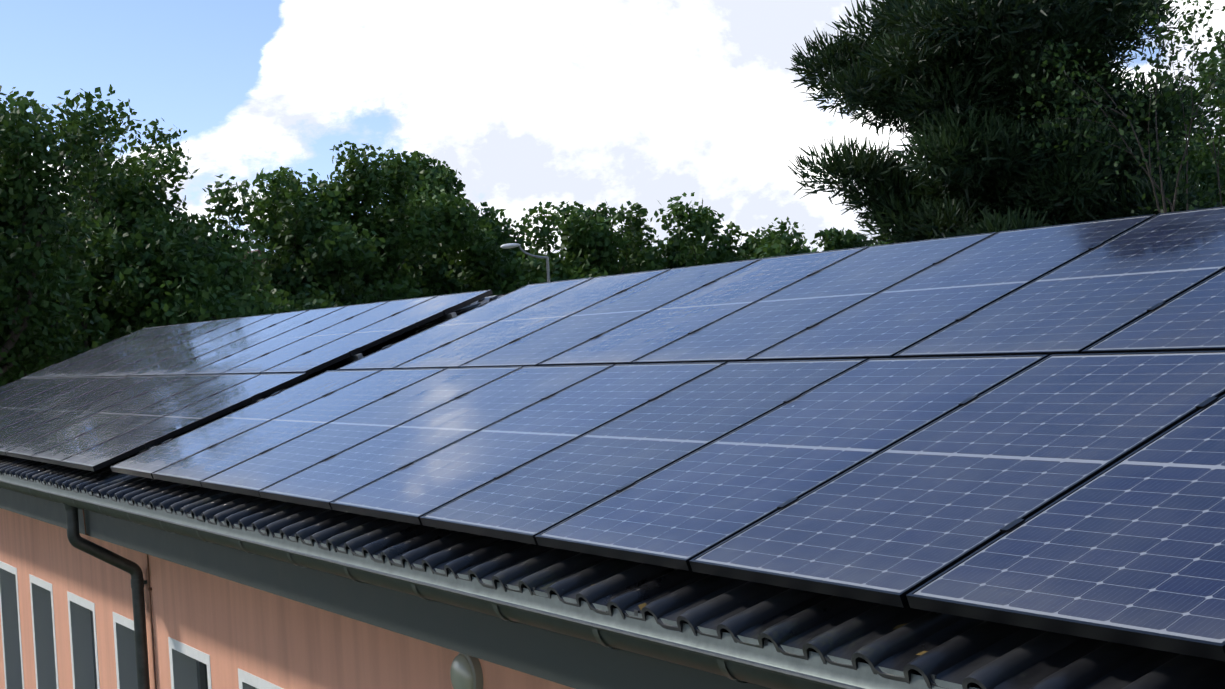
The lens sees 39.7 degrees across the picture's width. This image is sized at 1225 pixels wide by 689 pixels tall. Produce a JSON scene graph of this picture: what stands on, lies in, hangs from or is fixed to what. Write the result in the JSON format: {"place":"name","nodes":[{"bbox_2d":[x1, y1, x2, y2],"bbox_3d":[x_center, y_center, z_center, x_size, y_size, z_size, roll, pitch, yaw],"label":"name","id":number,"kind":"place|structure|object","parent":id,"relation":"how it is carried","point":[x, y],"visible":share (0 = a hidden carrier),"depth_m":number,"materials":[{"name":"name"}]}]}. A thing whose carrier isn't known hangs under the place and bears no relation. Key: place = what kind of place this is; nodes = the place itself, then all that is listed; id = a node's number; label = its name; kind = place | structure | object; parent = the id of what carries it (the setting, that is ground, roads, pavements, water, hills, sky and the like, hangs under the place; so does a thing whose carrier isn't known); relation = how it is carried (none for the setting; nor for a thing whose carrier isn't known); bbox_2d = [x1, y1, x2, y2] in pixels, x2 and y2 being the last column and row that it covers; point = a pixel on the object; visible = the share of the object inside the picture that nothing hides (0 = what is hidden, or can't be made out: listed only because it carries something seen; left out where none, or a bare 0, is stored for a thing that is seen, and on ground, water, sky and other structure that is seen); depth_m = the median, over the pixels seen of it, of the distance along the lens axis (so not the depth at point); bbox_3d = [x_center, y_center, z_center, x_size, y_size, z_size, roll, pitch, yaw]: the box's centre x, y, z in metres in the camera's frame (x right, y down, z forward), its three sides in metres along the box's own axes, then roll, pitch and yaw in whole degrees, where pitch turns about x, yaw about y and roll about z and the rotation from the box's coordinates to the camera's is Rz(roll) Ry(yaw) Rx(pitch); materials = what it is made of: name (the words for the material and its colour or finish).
{"place":"outdoors","nodes":[
{"label":"outdoors","id":0,"kind":"place"},
{"bbox_2d":[0,84,141,386],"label":"tree","id":1,"kind":"object","parent":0,"point":[15,124],"depth_m":39.79,"materials":[{"name":"green plant"}]},
{"bbox_2d":[0,191,272,383],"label":"tree","id":2,"kind":"object","parent":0,"point":[233,271],"depth_m":46.92,"materials":[{"name":"green plant"}]},
{"bbox_2d":[0,561,283,688],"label":"window frame","id":3,"kind":"object","parent":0,"point":[190,668],"visible":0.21,"depth_m":14.15,"materials":[{"name":"white plastic"}]},
{"bbox_2d":[0,103,293,380],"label":"tree","id":4,"kind":"object","parent":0,"point":[194,310],"depth_m":45.88,"materials":[{"name":"green plant"}]},
{"bbox_2d":[28,143,343,371],"bbox_3d":[-12.647,0.982,48.117,10.246,13.864,7.779,-4,1,-9],"label":"tree","id":5,"kind":"object","parent":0,"point":[132,295],"depth_m":46.66,"materials":[{"name":"green plant"}]},
{"bbox_2d":[181,174,385,311],"bbox_3d":[-11.715,1.037,57.805,9.020,13.440,8.926,-3,1,7],"label":"tree","id":6,"kind":"object","parent":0,"point":[338,262],"depth_m":56.11,"materials":[{"name":"green plant"}]},
{"bbox_2d":[232,141,481,304],"bbox_3d":[-9.905,0.271,60.513,11.074,14.726,6.888,-4,1,-61],"label":"tree","id":7,"kind":"object","parent":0,"point":[384,219],"depth_m":59.73,"materials":[{"name":"green plant"}]},
{"bbox_2d":[373,151,527,294],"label":"tree","id":8,"kind":"object","parent":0,"point":[440,176],"depth_m":67.95,"materials":[{"name":"green plant"}]},
{"bbox_2d":[379,191,588,299],"bbox_3d":[-4.570,0.727,65.332,10.389,13.078,8.143,-4,1,-31],"label":"tree","id":9,"kind":"object","parent":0,"point":[481,271],"depth_m":64.23,"materials":[{"name":"green plant"}]},
{"bbox_2d":[463,200,634,286],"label":"tree","id":10,"kind":"object","parent":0,"point":[606,224],"depth_m":68.23,"materials":[{"name":"green plant"}]},
{"bbox_2d":[0,296,1224,688],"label":"roof tiles","id":11,"kind":"object","parent":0,"point":[972,652],"visible":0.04,"depth_m":5.20,"materials":[{"name":"black tile"}]},
{"bbox_2d":[471,294,505,304],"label":"roof ridge caps","id":12,"kind":"object","parent":11,"relation":"on","point":[486,299],"visible":0.02,"depth_m":13.81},
{"bbox_2d":[0,0,1224,260],"label":"sky","id":13,"kind":"structure","parent":0,"point":[589,103],"materials":[{"name":"white"}]},
{"bbox_2d":[513,192,724,288],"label":"tree","id":14,"kind":"object","parent":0,"point":[639,257],"depth_m":68.49,"materials":[{"name":"green plant"}]},
{"bbox_2d":[643,206,741,270],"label":"tree","id":15,"kind":"object","parent":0,"point":[672,246],"depth_m":72.28,"materials":[{"name":"green plant"}]},
{"bbox_2d":[700,216,818,263],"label":"tree","id":16,"kind":"object","parent":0,"point":[724,243],"depth_m":67.21,"materials":[{"name":"green plant"}]},
{"bbox_2d":[733,227,868,260],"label":"tree","id":17,"kind":"object","parent":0,"point":[841,240],"depth_m":71.40,"materials":[{"name":"green plant"}]},
{"bbox_2d":[753,230,894,258],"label":"tree","id":18,"kind":"object","parent":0,"point":[872,244],"visible":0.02,"depth_m":69.25,"materials":[{"name":"green plant"}]},
{"bbox_2d":[785,0,1224,246],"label":"tree","id":19,"kind":"object","parent":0,"point":[933,197],"depth_m":41.98,"materials":[{"name":"green plant"}]},
{"bbox_2d":[1013,0,1224,213],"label":"sparse tree","id":20,"kind":"object","parent":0,"point":[1165,76],"depth_m":37.81,"materials":[{"name":"green plant"}]},
{"bbox_2d":[1131,40,1224,209],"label":"tree","id":21,"kind":"object","parent":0,"point":[1213,71],"depth_m":51.60,"materials":[{"name":"green plant"}]},
{"bbox_2d":[1149,41,1224,209],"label":"tree","id":22,"kind":"object","parent":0,"point":[1207,133],"depth_m":57.76,"materials":[{"name":"green plant"}]},
{"label":"ground","id":23,"kind":"structure","parent":0,"visible":0},
{"bbox_2d":[240,249,268,271],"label":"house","id":24,"kind":"structure","parent":23,"relation":"on","point":[259,251],"depth_m":69.45,"materials":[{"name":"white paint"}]},
{"bbox_2d":[0,508,573,688],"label":"building walls","id":25,"kind":"structure","parent":23,"relation":"on","point":[230,627],"depth_m":10.61,"materials":[{"name":"orange paint"}]},
{"bbox_2d":[63,503,149,688],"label":"downspout","id":26,"kind":"object","parent":25,"relation":"attached to","point":[130,567],"visible":0.92,"depth_m":11.90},
{"bbox_2d":[82,509,156,688],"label":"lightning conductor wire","id":27,"kind":"object","parent":25,"relation":"attached to","point":[149,589],"visible":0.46,"depth_m":11.87,"materials":[{"name":"grey metal"}]},
{"bbox_2d":[0,487,770,688],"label":"fascia board","id":28,"kind":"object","parent":25,"relation":"attached to","point":[568,661],"depth_m":6.92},
{"bbox_2d":[0,473,979,688],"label":"rain gutter","id":29,"kind":"object","parent":28,"relation":"attached to","point":[768,665],"visible":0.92,"depth_m":5.75,"materials":[{"name":"metal"}]},
{"bbox_2d":[35,496,927,654],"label":"fallen leaves","id":30,"kind":"object","parent":29,"relation":"on","point":[641,606],"visible":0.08,"depth_m":4.60,"materials":[{"name":"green plant"}]},
{"bbox_2d":[450,653,482,688],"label":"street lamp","id":31,"kind":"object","parent":25,"relation":"attached to","point":[466,671],"depth_m":7.33,"materials":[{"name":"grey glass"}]},
{"bbox_3d":[0.039,0.278,12.273,7.029,1.419,25.200,-4,1,-31],"label":"roof","id":32,"kind":"object","parent":25,"relation":"attached to","visible":0},
{"bbox_2d":[128,312,456,456],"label":"pv mount rails","id":33,"kind":"object","parent":32,"relation":"on","point":[444,317],"depth_m":12.84,"materials":[{"name":"silver metal"}]},
{"bbox_2d":[0,206,1224,660],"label":"solar panel frames","id":34,"kind":"structure","parent":32,"relation":"on","point":[1150,640],"depth_m":6.60,"materials":[{"name":"metal"}]},
{"bbox_2d":[0,207,1224,642],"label":"solar panels","id":35,"kind":"object","parent":34,"relation":"in","point":[1136,541],"visible":0.98,"depth_m":6.87,"materials":[{"name":"blue glass"}]},
{"bbox_2d":[500,243,549,281],"bbox_3d":[-2.678,1.801,57.898,1.694,10.577,0.300,-3,1,-4],"label":"street lamp","id":36,"kind":"object","parent":23,"relation":"on","point":[508,245],"visible":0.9,"depth_m":57.80,"materials":[{"name":"white metal"}]}
]}

